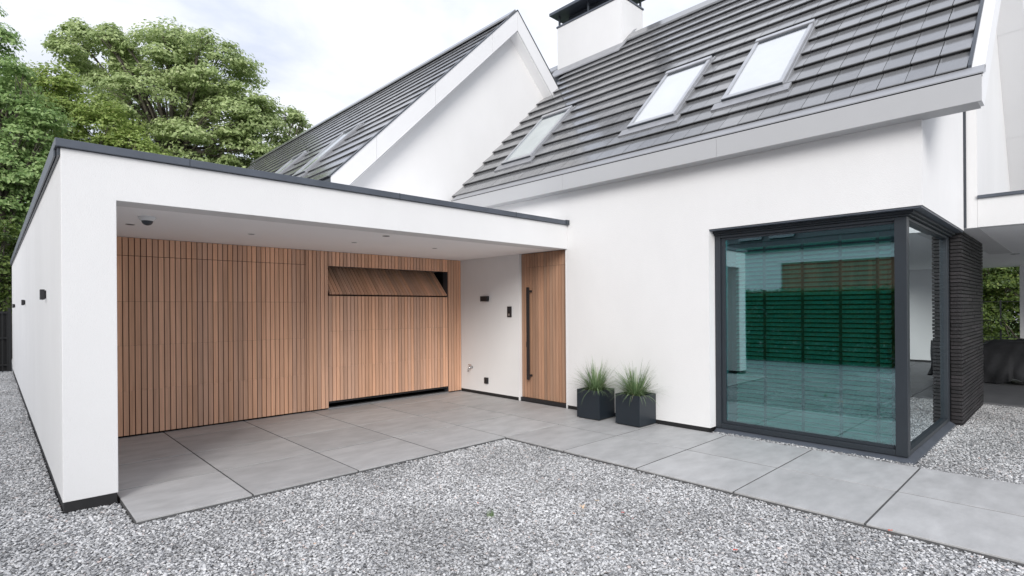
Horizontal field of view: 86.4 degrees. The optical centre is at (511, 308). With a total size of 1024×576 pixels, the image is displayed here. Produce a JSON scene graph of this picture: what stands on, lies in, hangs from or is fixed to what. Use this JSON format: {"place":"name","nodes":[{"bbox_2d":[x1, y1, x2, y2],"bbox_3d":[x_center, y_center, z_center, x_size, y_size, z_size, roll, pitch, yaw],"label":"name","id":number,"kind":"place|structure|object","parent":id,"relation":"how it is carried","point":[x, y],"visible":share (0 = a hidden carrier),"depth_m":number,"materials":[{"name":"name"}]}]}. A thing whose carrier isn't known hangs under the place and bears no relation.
{"place":"outdoors","nodes":[
{"label":"outdoors","id":0,"kind":"place"},
{"bbox_2d":[0,0,1015,307],"label":"sky","id":1,"kind":"structure","parent":0,"point":[320,57],"materials":[{"name":"white"}]},
{"bbox_2d":[0,316,1017,510],"bbox_3d":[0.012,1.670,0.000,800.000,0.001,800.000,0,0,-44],"label":"ground","id":2,"kind":"structure","parent":0,"point":[460,390],"depth_m":9.66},
{"bbox_2d":[0,308,11,371],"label":"fence","id":3,"kind":"object","parent":2,"relation":"on","point":[5,340],"visible":0.87,"depth_m":15.13,"materials":[{"name":"black metal"}]},
{"bbox_2d":[0,215,22,312],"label":"tree","id":4,"kind":"object","parent":2,"relation":"on","point":[5,269],"visible":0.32,"depth_m":16.51,"materials":[{"name":"green plant"}]},
{"bbox_2d":[0,8,47,254],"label":"tree","id":5,"kind":"object","parent":2,"relation":"on","point":[6,36],"visible":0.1,"depth_m":23.90,"materials":[{"name":"green plant"}]},
{"bbox_2d":[0,53,76,313],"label":"tree","id":6,"kind":"object","parent":2,"relation":"on","point":[33,148],"visible":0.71,"depth_m":19.31,"materials":[{"name":"green plant"}]},
{"bbox_2d":[10,60,152,181],"bbox_3d":[-17.491,-4.000,21.974,4.702,11.644,3.944,0,0,5],"label":"tree","id":7,"kind":"object","parent":2,"relation":"on","point":[59,86],"visible":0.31,"depth_m":21.68,"materials":[{"name":"green plant"}]},
{"bbox_2d":[91,128,182,157],"bbox_3d":[-14.972,-2.766,22.762,4.798,9.139,3.764,0,0,-1],"label":"tree","id":8,"kind":"object","parent":2,"relation":"on","point":[143,146],"visible":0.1,"depth_m":22.02,"materials":[{"name":"green plant"}]},
{"bbox_2d":[40,16,292,167],"bbox_3d":[-16.300,-6.013,25.987,11.152,15.660,5.485,0,0,-6],"label":"tree","id":9,"kind":"object","parent":2,"relation":"on","point":[186,77],"visible":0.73,"depth_m":25.31,"materials":[{"name":"green plant"}]},
{"bbox_2d":[263,105,312,145],"bbox_3d":[-11.515,-4.405,28.102,2.578,12.358,2.073,0,0,-33],"label":"tree","id":10,"kind":"object","parent":2,"relation":"on","point":[296,117],"visible":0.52,"depth_m":28.00,"materials":[{"name":"green plant"}]},
{"bbox_2d":[10,137,569,513],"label":"garage","id":11,"kind":"structure","parent":2,"relation":"on","point":[194,304],"depth_m":7.24,"materials":[{"name":"paint"}]},
{"bbox_2d":[39,289,45,299],"bbox_3d":[-4.835,-0.142,5.616,0.050,0.109,0.075,0,0,-44],"label":"wall lamp","id":12,"kind":"object","parent":11,"relation":"attached to","point":[42,294],"visible":1,"depth_m":5.59,"materials":[{"name":"black plastic"}]},
{"bbox_2d":[138,216,155,225],"bbox_3d":[-3.678,-0.880,5.495,0.156,0.085,0.156,0,0,-44],"label":"security camera","id":13,"kind":"object","parent":11,"relation":"attached to","point":[147,220],"visible":1,"depth_m":5.45,"materials":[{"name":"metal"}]},
{"bbox_2d":[117,255,306,436],"bbox_3d":[-4.247,0.475,7.646,2.728,2.310,0.080,0,0,-44],"label":"garage door","id":14,"kind":"structure","parent":11,"relation":"in","point":[200,342],"depth_m":7.59,"materials":[{"name":"brown wood"}]},
{"bbox_2d":[328,267,447,402],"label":"garage door","id":15,"kind":"structure","parent":11,"relation":"in","point":[388,329],"depth_m":9.58,"materials":[{"name":"brown wood"}]},
{"bbox_2d":[451,0,1023,466],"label":"house","id":16,"kind":"structure","parent":2,"relation":"on","point":[665,164],"depth_m":7.49,"materials":[{"name":"paint"}]},
{"bbox_2d":[247,10,558,201],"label":"gabled wing","id":17,"kind":"structure","parent":16,"relation":"attached to","point":[442,125],"depth_m":11.15,"materials":[{"name":"white paint"}]},
{"bbox_2d":[275,150,309,173],"bbox_3d":[-5.918,-3.288,13.625,1.428,1.418,0.950,0,0,-44],"label":"roof window","id":18,"kind":"structure","parent":17,"relation":"in","point":[296,158],"depth_m":13.75,"materials":[{"name":"metal"}]},
{"bbox_2d":[292,122,364,176],"bbox_3d":[-3.946,-3.302,11.561,1.428,1.418,0.900,0,0,-44],"label":"roof window","id":19,"kind":"structure","parent":17,"relation":"in","point":[346,133],"depth_m":11.49,"materials":[{"name":"metal"}]},
{"bbox_2d":[480,296,488,301],"bbox_3d":[-0.508,-0.178,10.136,0.070,0.102,0.190,0,0,-44],"label":"wall lamp","id":20,"kind":"object","parent":16,"relation":"attached to","point":[484,298],"visible":1,"depth_m":10.09,"materials":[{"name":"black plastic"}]},
{"bbox_2d":[484,377,488,383],"bbox_3d":[-0.481,1.341,10.140,0.042,0.112,0.093,0,0,-44],"label":"power socket","id":21,"kind":"object","parent":16,"relation":"attached to","point":[486,380],"visible":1,"depth_m":10.12,"materials":[{"name":"black plastic"}]},
{"bbox_2d":[507,306,511,316],"bbox_3d":[-0.048,0.059,9.689,0.025,0.189,0.100,0,0,-44],"label":"intercom","id":22,"kind":"object","parent":16,"relation":"attached to","point":[509,311],"visible":1,"depth_m":9.67,"materials":[{"name":"black plastic"}]},
{"bbox_2d":[494,105,575,171],"bbox_3d":[0.484,-3.320,10.617,1.387,1.377,0.985,0,0,-44],"label":"roof window","id":23,"kind":"structure","parent":16,"relation":"in","point":[523,153],"depth_m":10.53,"materials":[{"name":"glass"}]},
{"bbox_2d":[521,250,565,407],"bbox_3d":[0.526,0.328,9.163,0.185,2.564,1.060,0,0,-44],"label":"front door","id":24,"kind":"structure","parent":16,"relation":"in","point":[543,273],"depth_m":9.17,"materials":[{"name":"brown wood"}]},
{"bbox_2d":[618,55,715,137],"bbox_3d":[2.473,-3.334,8.535,1.387,1.377,0.995,0,0,-44],"label":"roof window","id":25,"kind":"structure","parent":16,"relation":"in","point":[661,108],"depth_m":8.43,"materials":[{"name":"glass"}]},
{"bbox_2d":[710,19,818,111],"bbox_3d":[3.508,-3.341,7.452,1.387,1.377,0.990,0,0,-44],"label":"roof window","id":26,"kind":"structure","parent":16,"relation":"in","point":[771,61],"depth_m":7.35,"materials":[{"name":"glass"}]},
{"bbox_2d":[735,226,892,444],"bbox_3d":[3.503,0.293,6.469,0.080,2.355,1.680,0,0,-44],"label":"venetian blind","id":27,"kind":"object","parent":16,"relation":"hanging from","point":[839,234],"visible":1,"depth_m":6.38,"materials":[{"name":"metal"}]},
{"bbox_2d":[709,206,962,466],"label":"corner window","id":28,"kind":"structure","parent":16,"relation":"in","point":[920,237],"depth_m":6.40,"materials":[{"name":"grey metal"}]},
{"bbox_2d":[949,232,983,426],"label":"brick wall","id":29,"kind":"structure","parent":2,"relation":"on","point":[966,334],"depth_m":7.64,"materials":[{"name":"black brick"}]},
{"bbox_2d":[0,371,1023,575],"bbox_3d":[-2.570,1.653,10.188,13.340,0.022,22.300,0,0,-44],"label":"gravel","id":30,"kind":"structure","parent":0,"point":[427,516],"depth_m":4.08,"materials":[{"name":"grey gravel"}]},
{"bbox_2d":[486,508,493,516],"bbox_3d":[-0.162,1.599,4.277,0.082,0.060,0.087,0,0,-44],"label":"moss tuft","id":31,"kind":"object","parent":30,"relation":"on","point":[491,513],"visible":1,"depth_m":4.28,"materials":[{"name":"green plant"}]},
{"bbox_2d":[117,391,1023,566],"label":"pavement","id":32,"kind":"structure","parent":0,"point":[166,475],"depth_m":5.67,"materials":[{"name":"grey concrete"}]},
{"bbox_2d":[568,356,619,420],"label":"potted grass","id":33,"kind":"object","parent":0,"point":[594,402],"depth_m":7.90,"materials":[{"name":"plant"}]},
{"bbox_2d":[607,359,667,427],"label":"potted grass","id":34,"kind":"object","parent":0,"point":[635,404],"depth_m":7.43,"materials":[{"name":"plant"}]},
{"bbox_2d":[983,379,1023,407],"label":"terrace","id":35,"kind":"structure","parent":0,"point":[1011,393],"depth_m":9.91,"materials":[{"name":"grey concrete"}]},
{"bbox_2d":[982,338,1023,383],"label":"covered furniture","id":36,"kind":"object","parent":35,"relation":"on","point":[1003,361],"visible":0.8,"depth_m":11.00,"materials":[{"name":"black fabric"}]},
{"label":"lawn","id":37,"kind":"structure","parent":0,"visible":0},
{"bbox_2d":[981,267,1019,342],"bbox_3d":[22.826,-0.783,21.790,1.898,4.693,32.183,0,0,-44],"label":"hedge","id":38,"kind":"object","parent":37,"relation":"on","point":[1010,322],"depth_m":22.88,"materials":[{"name":"green plant"}]},
{"bbox_2d":[985,300,1019,338],"bbox_3d":[17.344,0.634,15.870,0.040,1.830,17.000,0,0,-44],"label":"wire fence","id":39,"kind":"object","parent":37,"relation":"on","point":[1000,337],"visible":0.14,"depth_m":17.53,"materials":[{"name":"black metal"}]}
]}

